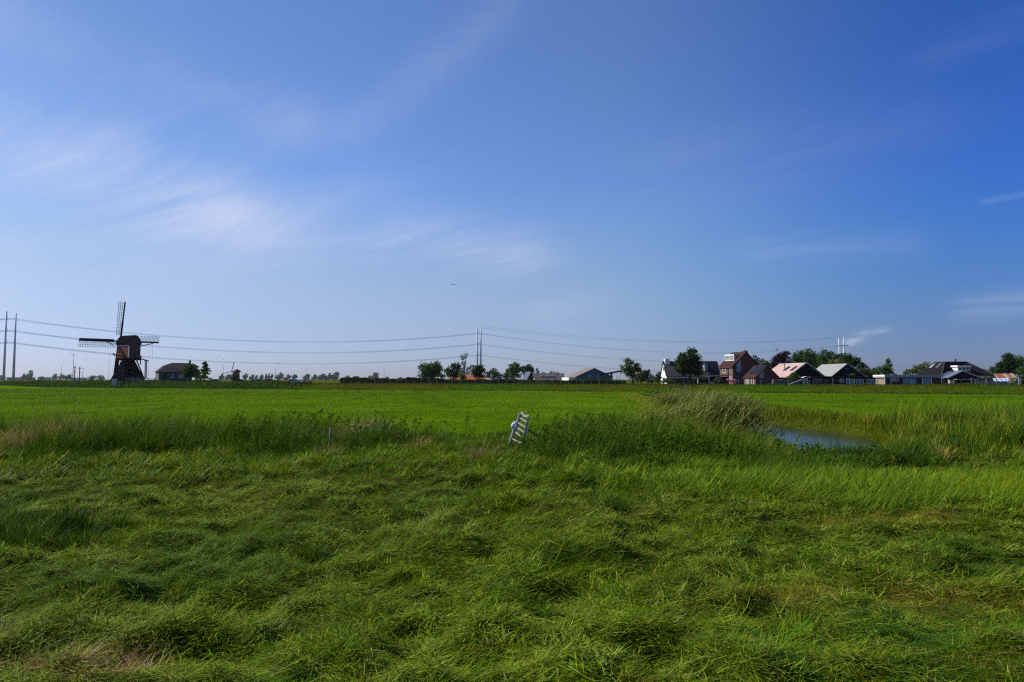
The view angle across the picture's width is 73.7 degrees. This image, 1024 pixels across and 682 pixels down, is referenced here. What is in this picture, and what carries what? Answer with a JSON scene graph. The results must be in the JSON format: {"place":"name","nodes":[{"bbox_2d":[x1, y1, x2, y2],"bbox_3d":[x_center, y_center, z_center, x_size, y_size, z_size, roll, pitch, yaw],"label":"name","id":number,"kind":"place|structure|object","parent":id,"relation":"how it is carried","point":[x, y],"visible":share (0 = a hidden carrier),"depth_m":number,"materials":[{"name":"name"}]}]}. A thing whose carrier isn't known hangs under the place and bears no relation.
{"place":"outdoors","nodes":[
{"label":"outdoors","id":0,"kind":"place"},
{"bbox_2d":[0,380,1023,681],"bbox_3d":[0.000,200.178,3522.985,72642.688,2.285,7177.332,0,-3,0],"label":"ground","id":1,"kind":"structure","parent":0,"point":[506,424],"depth_m":9.33,"materials":[{"name":"green plant"}]},
{"bbox_2d":[2,311,7,380],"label":"pylon pole","id":2,"kind":"object","parent":1,"relation":"on","point":[4,362],"visible":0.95,"depth_m":595.02,"materials":[{"name":"grey metal"}]},
{"bbox_2d":[12,313,16,379],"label":"pylon pole","id":3,"kind":"object","parent":1,"relation":"on","point":[13,368],"visible":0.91,"depth_m":594.95,"materials":[{"name":"grey metal"}]},
{"bbox_2d":[6,377,35,379],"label":"warehouse","id":4,"kind":"structure","parent":1,"relation":"on","point":[17,378],"depth_m":1409.59,"materials":[{"name":"metal"}]},
{"bbox_2d":[24,370,33,379],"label":"tree","id":5,"kind":"object","parent":1,"relation":"on","point":[29,376],"visible":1,"depth_m":1246.14,"materials":[{"name":"green plant"}]},
{"bbox_2d":[0,493,138,552],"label":"uncut tuft","id":6,"kind":"object","parent":1,"relation":"on","point":[57,525],"visible":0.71,"depth_m":8.53,"materials":[{"name":"green plant"}]},
{"bbox_2d":[0,607,187,681],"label":"dead grass","id":7,"kind":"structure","parent":1,"relation":"on","point":[124,663],"depth_m":4.71,"materials":[{"name":"green plant"}]},
{"bbox_2d":[79,302,159,381],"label":"windmill","id":8,"kind":"object","parent":1,"relation":"on","point":[127,354],"visible":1,"depth_m":171.38,"materials":[{"name":"brown wood"}]},
{"bbox_2d":[0,379,301,388],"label":"undergrowth","id":9,"kind":"object","parent":1,"relation":"on","point":[203,384],"visible":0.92,"depth_m":158.51,"materials":[{"name":"green plant"}]},
{"bbox_2d":[155,360,190,380],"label":"farmhouse","id":10,"kind":"object","parent":1,"relation":"on","point":[174,369],"visible":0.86,"depth_m":187.37,"materials":[{"name":"grey brick"}]},
{"bbox_2d":[181,362,200,380],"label":"tree","id":11,"kind":"object","parent":1,"relation":"on","point":[190,371],"visible":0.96,"depth_m":164.48,"materials":[{"name":"green plant"}]},
{"bbox_2d":[194,361,212,380],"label":"conifer","id":12,"kind":"object","parent":1,"relation":"on","point":[204,372],"visible":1,"depth_m":159.58,"materials":[{"name":"green plant"}]},
{"bbox_2d":[222,362,240,380],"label":"windmill","id":13,"kind":"object","parent":1,"relation":"on","point":[237,371],"visible":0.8,"depth_m":420.23,"materials":[{"name":"grey wood"}]},
{"bbox_2d":[229,372,238,380],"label":"shrub","id":14,"kind":"object","parent":1,"relation":"on","point":[234,377],"visible":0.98,"depth_m":171.55,"materials":[{"name":"green plant"}]},
{"bbox_2d":[274,372,283,379],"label":"tree","id":15,"kind":"object","parent":1,"relation":"on","point":[279,376],"visible":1,"depth_m":1446.08,"materials":[{"name":"green plant"}]},
{"bbox_2d":[317,374,325,379],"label":"tree","id":16,"kind":"object","parent":1,"relation":"on","point":[321,377],"visible":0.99,"depth_m":1445.86,"materials":[{"name":"green plant"}]},
{"bbox_2d":[331,371,339,379],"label":"tree","id":17,"kind":"object","parent":1,"relation":"on","point":[335,376],"visible":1,"depth_m":1446.34,"materials":[{"name":"green plant"}]},
{"bbox_2d":[339,377,371,382],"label":"hedge","id":18,"kind":"object","parent":1,"relation":"on","point":[355,379],"visible":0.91,"depth_m":148.66,"materials":[{"name":"green plant"}]},
{"bbox_2d":[368,372,378,378],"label":"tree","id":19,"kind":"object","parent":1,"relation":"on","point":[375,374],"visible":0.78,"depth_m":1745.27,"materials":[{"name":"green plant"}]},
{"bbox_2d":[370,377,402,382],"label":"hedge","id":20,"kind":"object","parent":1,"relation":"on","point":[385,380],"visible":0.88,"depth_m":145.29,"materials":[{"name":"green plant"}]},
{"bbox_2d":[400,377,437,382],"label":"hedge","id":21,"kind":"object","parent":1,"relation":"on","point":[416,380],"visible":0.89,"depth_m":142.12,"materials":[{"name":"green plant"}]},
{"bbox_2d":[416,360,445,378],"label":"tree","id":22,"kind":"object","parent":1,"relation":"on","point":[435,370],"visible":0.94,"depth_m":189.04,"materials":[{"name":"green plant"}]},
{"bbox_2d":[443,362,461,378],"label":"tree","id":23,"kind":"object","parent":1,"relation":"on","point":[454,371],"visible":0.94,"depth_m":198.89,"materials":[{"name":"green plant"}]},
{"bbox_2d":[458,371,466,379],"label":"shrub","id":24,"kind":"object","parent":1,"relation":"on","point":[463,376],"visible":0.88,"depth_m":164.31,"materials":[{"name":"green plant"}]},
{"bbox_2d":[459,353,471,374],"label":"birch tree","id":25,"kind":"object","parent":1,"relation":"on","point":[464,367],"visible":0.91,"depth_m":169.83,"materials":[{"name":"green plant"}]},
{"bbox_2d":[449,375,485,379],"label":"farm building","id":26,"kind":"structure","parent":1,"relation":"on","point":[471,377],"depth_m":242.94,"materials":[{"name":"orange brick"}]},
{"bbox_2d":[436,378,502,383],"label":"hedge","id":27,"kind":"object","parent":1,"relation":"on","point":[440,380],"visible":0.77,"depth_m":137.10,"materials":[{"name":"green plant"}]},
{"bbox_2d":[476,327,478,364],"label":"pylon pole","id":28,"kind":"object","parent":1,"relation":"on","point":[477,349],"visible":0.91,"depth_m":746.05,"materials":[{"name":"grey metal"}]},
{"bbox_2d":[10,342,476,363],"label":"power cable","id":29,"kind":"object","parent":28,"relation":"attached to","point":[187,360],"visible":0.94,"depth_m":637.60,"materials":[{"name":"metal"}]},
{"bbox_2d":[9,318,478,341],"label":"power cable","id":30,"kind":"object","parent":28,"relation":"attached to","point":[204,338],"visible":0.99,"depth_m":644.45,"materials":[{"name":"metal"}]},
{"bbox_2d":[16,330,472,352],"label":"power cable","id":31,"kind":"object","parent":28,"relation":"attached to","point":[253,351],"visible":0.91,"depth_m":658.25,"materials":[{"name":"metal"}]},
{"bbox_2d":[11,331,477,352],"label":"power cable","id":32,"kind":"object","parent":28,"relation":"attached to","point":[209,350],"visible":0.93,"depth_m":645.29,"materials":[{"name":"metal"}]},
{"bbox_2d":[16,342,477,363],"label":"power cable","id":33,"kind":"object","parent":28,"relation":"attached to","point":[225,361],"visible":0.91,"depth_m":649.81,"materials":[{"name":"metal"}]},
{"bbox_2d":[22,319,473,341],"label":"power cable","id":34,"kind":"object","parent":28,"relation":"attached to","point":[251,340],"visible":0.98,"depth_m":666.40,"materials":[{"name":"metal"}]},
{"bbox_2d":[470,364,485,378],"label":"tree","id":35,"kind":"object","parent":1,"relation":"on","point":[478,370],"visible":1,"depth_m":194.41,"materials":[{"name":"green plant"}]},
{"bbox_2d":[0,420,960,460],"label":"dry grass","id":36,"kind":"structure","parent":1,"relation":"on","point":[476,454],"depth_m":18.17,"materials":[{"name":"plant"}]},
{"bbox_2d":[479,326,481,365],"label":"pylon pole","id":37,"kind":"object","parent":1,"relation":"on","point":[480,344],"visible":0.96,"depth_m":746.23,"materials":[{"name":"grey metal"}]},
{"bbox_2d":[343,379,630,383],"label":"wire fence","id":38,"kind":"object","parent":1,"relation":"on","point":[436,382],"visible":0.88,"depth_m":132.59,"materials":[{"name":"grey metal"}]},
{"bbox_2d":[485,370,502,379],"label":"tree","id":39,"kind":"object","parent":1,"relation":"on","point":[497,375],"visible":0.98,"depth_m":199.40,"materials":[{"name":"green plant"}]},
{"bbox_2d":[0,391,1022,462],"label":"grass seed heads","id":40,"kind":"object","parent":1,"relation":"on","point":[376,424],"depth_m":19.37,"materials":[{"name":"plant"}]},
{"bbox_2d":[0,463,1023,681],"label":"mown grass","id":41,"kind":"structure","parent":1,"relation":"on","point":[662,672],"depth_m":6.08,"materials":[{"name":"green plant"}]},
{"bbox_2d":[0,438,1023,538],"bbox_3d":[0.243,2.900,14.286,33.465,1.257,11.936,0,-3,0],"label":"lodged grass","id":42,"kind":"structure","parent":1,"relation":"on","point":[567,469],"depth_m":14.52,"materials":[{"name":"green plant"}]},
{"bbox_2d":[0,393,1023,475],"bbox_3d":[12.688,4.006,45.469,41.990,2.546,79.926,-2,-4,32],"label":"tall bank grass","id":43,"kind":"structure","parent":1,"relation":"on","point":[910,421],"depth_m":20.48,"materials":[{"name":"green plant"}]},
{"bbox_2d":[0,439,1023,538],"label":"rough grass","id":44,"kind":"structure","parent":1,"relation":"on","point":[951,478],"depth_m":12.23,"materials":[{"name":"green plant"}]},
{"bbox_2d":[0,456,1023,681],"bbox_3d":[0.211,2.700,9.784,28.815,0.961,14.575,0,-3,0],"label":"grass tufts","id":45,"kind":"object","parent":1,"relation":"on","point":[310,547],"visible":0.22,"depth_m":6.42,"materials":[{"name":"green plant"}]},
{"bbox_2d":[502,361,522,378],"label":"tree","id":46,"kind":"object","parent":1,"relation":"on","point":[517,369],"visible":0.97,"depth_m":199.05,"materials":[{"name":"green plant"}]},
{"bbox_2d":[508,412,538,448],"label":"old gate","id":47,"kind":"structure","parent":1,"relation":"on","point":[520,415],"depth_m":19.99,"materials":[{"name":"white wood"}]},
{"bbox_2d":[511,421,518,430],"bbox_3d":[0.087,2.531,20.266,0.233,0.302,0.230,0,-3,0],"label":"plastic wrap","id":48,"kind":"object","parent":47,"relation":"attached to","point":[514,425],"visible":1,"depth_m":20.19,"materials":[{"name":"white plastic"}]},
{"bbox_2d":[520,364,534,374],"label":"tree","id":49,"kind":"object","parent":1,"relation":"on","point":[527,367],"visible":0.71,"depth_m":224.30,"materials":[{"name":"green plant"}]},
{"bbox_2d":[522,371,532,379],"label":"house","id":50,"kind":"structure","parent":1,"relation":"on","point":[528,375],"depth_m":215.47,"materials":[{"name":"grey brick"}]},
{"bbox_2d":[502,378,566,383],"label":"hedge","id":51,"kind":"object","parent":1,"relation":"on","point":[532,380],"visible":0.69,"depth_m":131.83,"materials":[{"name":"green plant"}]},
{"bbox_2d":[46,382,1023,394],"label":"dike grass","id":52,"kind":"structure","parent":1,"relation":"on","point":[468,386],"depth_m":113.17,"materials":[{"name":"green plant"}]},
{"bbox_2d":[71,411,1022,476],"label":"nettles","id":53,"kind":"object","parent":1,"relation":"on","point":[687,442],"visible":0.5,"depth_m":17.93,"materials":[{"name":"green plant"}]},
{"bbox_2d":[533,371,563,379],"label":"barn","id":54,"kind":"structure","parent":1,"relation":"on","point":[547,376],"depth_m":206.36,"materials":[{"name":"grey glass"}]},
{"bbox_2d":[468,479,629,514],"bbox_3d":[0.522,2.442,10.903,2.885,0.547,0.840,-1,-3,22],"label":"uncut tuft","id":55,"kind":"object","parent":1,"relation":"on","point":[607,502],"visible":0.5,"depth_m":10.56,"materials":[{"name":"green plant"}]},
{"bbox_2d":[562,368,612,379],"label":"barn","id":56,"kind":"structure","parent":1,"relation":"on","point":[589,373],"depth_m":201.91,"materials":[{"name":"white paint"}]},
{"bbox_2d":[567,379,626,383],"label":"hedge","id":57,"kind":"object","parent":1,"relation":"on","point":[591,381],"visible":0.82,"depth_m":126.63,"materials":[{"name":"green plant"}]},
{"bbox_2d":[599,370,620,379],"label":"lift bridge","id":58,"kind":"structure","parent":1,"relation":"on","point":[610,373],"depth_m":171.63,"materials":[{"name":"grey wood"}]},
{"bbox_2d":[234,388,1023,394],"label":"undergrowth","id":59,"kind":"object","parent":1,"relation":"on","point":[701,391],"visible":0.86,"depth_m":99.63,"materials":[{"name":"green plant"}]},
{"bbox_2d":[619,357,641,383],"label":"tree","id":60,"kind":"object","parent":1,"relation":"on","point":[632,370],"visible":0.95,"depth_m":149.67,"materials":[{"name":"green plant"}]},
{"bbox_2d":[633,369,649,383],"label":"weeping tree","id":61,"kind":"object","parent":1,"relation":"on","point":[640,374],"visible":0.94,"depth_m":134.69,"materials":[{"name":"green plant"}]},
{"bbox_2d":[646,374,656,383],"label":"shrub","id":62,"kind":"object","parent":1,"relation":"on","point":[650,379],"visible":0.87,"depth_m":139.25,"materials":[{"name":"green plant"}]},
{"bbox_2d":[655,371,661,383],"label":"shrub","id":63,"kind":"object","parent":1,"relation":"on","point":[658,376],"visible":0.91,"depth_m":147.58,"materials":[{"name":"green plant"}]},
{"bbox_2d":[645,391,686,404],"bbox_3d":[12.119,4.545,50.062,4.772,2.047,7.967,0,-3,0],"label":"reed bed","id":64,"kind":"object","parent":1,"relation":"on","point":[664,399],"visible":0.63,"depth_m":49.21,"materials":[{"name":"green plant"}]},
{"bbox_2d":[660,386,700,394],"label":"reed bed","id":65,"kind":"object","parent":1,"relation":"on","point":[678,391],"visible":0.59,"depth_m":79.89,"materials":[{"name":"green plant"}]},
{"bbox_2d":[669,379,694,390],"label":"railing","id":66,"kind":"object","parent":1,"relation":"on","point":[682,385],"visible":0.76,"depth_m":108.73,"materials":[{"name":"grey wood"}]},
{"bbox_2d":[674,347,703,382],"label":"chestnut tree","id":67,"kind":"object","parent":1,"relation":"on","point":[685,364],"visible":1,"depth_m":149.35,"materials":[{"name":"green plant"}]},
{"bbox_2d":[661,359,719,383],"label":"house","id":68,"kind":"structure","parent":1,"relation":"on","point":[709,368],"depth_m":165.72,"materials":[{"name":"grey tile"}]},
{"bbox_2d":[691,375,727,383],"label":"carport","id":69,"kind":"object","parent":1,"relation":"on","point":[707,379],"visible":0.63,"depth_m":146.73,"materials":[{"name":"brown wood"}]},
{"bbox_2d":[621,398,809,442],"bbox_3d":[7.631,3.237,27.320,7.013,2.105,10.354,0,-3,0],"label":"reed bed","id":70,"kind":"object","parent":1,"relation":"on","point":[687,411],"visible":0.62,"depth_m":26.11,"materials":[{"name":"green plant"}]},
{"bbox_2d":[718,350,758,383],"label":"house","id":71,"kind":"structure","parent":1,"relation":"on","point":[736,365],"depth_m":152.87,"materials":[{"name":"red brick"}]},
{"bbox_2d":[742,365,779,383],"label":"house wing","id":72,"kind":"structure","parent":1,"relation":"on","point":[765,374],"depth_m":141.58,"materials":[{"name":"brown brick"}]},
{"bbox_2d":[759,359,770,366],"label":"tree","id":73,"kind":"object","parent":1,"relation":"on","point":[766,362],"visible":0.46,"depth_m":204.33,"materials":[{"name":"green plant"}]},
{"bbox_2d":[516,382,1023,385],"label":"undergrowth","id":74,"kind":"object","parent":1,"relation":"on","point":[811,384],"visible":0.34,"depth_m":107.71,"materials":[{"name":"green plant"}]},
{"bbox_2d":[772,379,784,384],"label":"garden gate","id":75,"kind":"structure","parent":1,"relation":"on","point":[778,382],"depth_m":127.75,"materials":[{"name":"grey wood"}]},
{"bbox_2d":[768,350,792,368],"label":"copper beech","id":76,"kind":"object","parent":1,"relation":"on","point":[781,358],"visible":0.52,"depth_m":189.50,"materials":[{"name":"purple plant"}]},
{"bbox_2d":[619,392,967,445],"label":"waterside grass","id":77,"kind":"structure","parent":1,"relation":"on","point":[642,398],"depth_m":36.22,"materials":[{"name":"green plant"}]},
{"bbox_2d":[788,372,799,382],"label":"shrub","id":78,"kind":"object","parent":1,"relation":"on","point":[792,378],"visible":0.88,"depth_m":139.73,"materials":[{"name":"green plant"}]},
{"bbox_2d":[772,362,824,383],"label":"barn","id":79,"kind":"structure","parent":1,"relation":"on","point":[783,371],"depth_m":151.14,"materials":[{"name":"tile"}]},
{"bbox_2d":[791,348,818,366],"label":"tree","id":80,"kind":"object","parent":1,"relation":"on","point":[797,357],"visible":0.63,"depth_m":203.91,"materials":[{"name":"green plant"}]},
{"bbox_2d":[814,349,838,367],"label":"tree","id":81,"kind":"object","parent":1,"relation":"on","point":[823,359],"visible":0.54,"depth_m":209.32,"materials":[{"name":"green plant"}]},
{"bbox_2d":[639,378,1021,384],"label":"wire fence","id":82,"kind":"object","parent":1,"relation":"on","point":[931,380],"visible":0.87,"depth_m":105.91,"materials":[{"name":"grey metal"}]},
{"bbox_2d":[786,376,875,384],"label":"outbuilding","id":83,"kind":"structure","parent":1,"relation":"on","point":[838,380],"depth_m":139.72,"materials":[{"name":"brown wood"}]},
{"bbox_2d":[813,378,821,384],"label":"window","id":84,"kind":"structure","parent":83,"relation":"in","point":[815,380],"depth_m":139.14,"materials":[{"name":"grey glass"}]},
{"bbox_2d":[645,587,1023,681],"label":"mown grass","id":85,"kind":"structure","parent":1,"relation":"on","point":[936,651],"depth_m":4.86,"materials":[{"name":"green plant"}]},
{"bbox_2d":[828,359,844,363],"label":"tree","id":86,"kind":"object","parent":1,"relation":"on","point":[835,361],"visible":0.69,"depth_m":179.76,"materials":[{"name":"green plant"}]},
{"bbox_2d":[817,364,864,375],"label":"barn","id":87,"kind":"structure","parent":1,"relation":"on","point":[836,369],"depth_m":150.71,"materials":[{"name":"metal"}]},
{"bbox_2d":[840,352,869,373],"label":"tree","id":88,"kind":"object","parent":1,"relation":"on","point":[849,359],"visible":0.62,"depth_m":189.32,"materials":[{"name":"green plant"}]},
{"bbox_2d":[855,367,877,375],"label":"shrub","id":89,"kind":"object","parent":1,"relation":"on","point":[861,370],"visible":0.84,"depth_m":164.11,"materials":[{"name":"green plant"}]},
{"bbox_2d":[871,358,896,374],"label":"conifer","id":90,"kind":"object","parent":1,"relation":"on","point":[885,369],"visible":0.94,"depth_m":174.26,"materials":[{"name":"green plant"}]},
{"bbox_2d":[873,375,943,384],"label":"annexe","id":91,"kind":"structure","parent":1,"relation":"on","point":[898,379],"depth_m":132.05,"materials":[{"name":"grey brick"}]},
{"bbox_2d":[903,378,915,383],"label":"patio door","id":92,"kind":"structure","parent":91,"relation":"in","point":[906,380],"depth_m":132.00,"materials":[{"name":"glass"}]},
{"bbox_2d":[902,361,930,374],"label":"willow tree","id":93,"kind":"object","parent":1,"relation":"on","point":[916,369],"visible":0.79,"depth_m":194.35,"materials":[{"name":"green plant"}]},
{"bbox_2d":[916,359,994,383],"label":"farmhouse","id":94,"kind":"object","parent":1,"relation":"on","point":[937,368],"visible":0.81,"depth_m":154.74,"materials":[{"name":"brown brick"}]},
{"bbox_2d":[938,370,980,384],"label":"garden house","id":95,"kind":"structure","parent":1,"relation":"on","point":[962,376],"depth_m":129.38,"materials":[{"name":"metal"}]},
{"bbox_2d":[977,376,995,380],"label":"shrub","id":96,"kind":"object","parent":1,"relation":"on","point":[989,379],"visible":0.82,"depth_m":126.59,"materials":[{"name":"green plant"}]},
{"bbox_2d":[975,381,1006,384],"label":"plank fence","id":97,"kind":"object","parent":1,"relation":"on","point":[993,382],"visible":0.6,"depth_m":120.78,"materials":[{"name":"grey wood"}]},
{"bbox_2d":[993,378,1010,384],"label":"greenhouse","id":98,"kind":"object","parent":1,"relation":"on","point":[1003,379],"visible":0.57,"depth_m":124.52,"materials":[{"name":"white glass"}]},
{"bbox_2d":[992,352,1020,375],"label":"tree","id":99,"kind":"object","parent":1,"relation":"on","point":[1007,364],"visible":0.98,"depth_m":164.26,"materials":[{"name":"green plant"}]},
{"bbox_2d":[995,373,1017,384],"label":"shed","id":100,"kind":"structure","parent":1,"relation":"on","point":[1009,375],"depth_m":134.61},
{"bbox_2d":[1013,354,1023,375],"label":"tree","id":101,"kind":"object","parent":1,"relation":"on","point":[1020,370],"visible":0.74,"depth_m":184.62,"materials":[{"name":"green plant"}]},
{"bbox_2d":[0,388,1023,455],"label":"meadow grass","id":102,"kind":"structure","parent":0,"point":[83,393],"depth_m":60.93,"materials":[{"name":"green plant"}]},
{"bbox_2d":[0,0,1023,379],"label":"sky","id":103,"kind":"structure","parent":0,"point":[720,177],"materials":[{"name":"blue"}]},
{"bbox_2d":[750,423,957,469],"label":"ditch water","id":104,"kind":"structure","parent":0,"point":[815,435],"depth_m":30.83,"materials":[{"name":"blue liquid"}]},
{"bbox_2d":[673,385,786,432],"bbox_3d":[9.174,3.114,29.970,3.781,2.484,10.392,0,-3,5],"label":"reed bed","id":105,"kind":"object","parent":104,"relation":"in","point":[720,398],"visible":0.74,"depth_m":27.22,"materials":[{"name":"green plant"}]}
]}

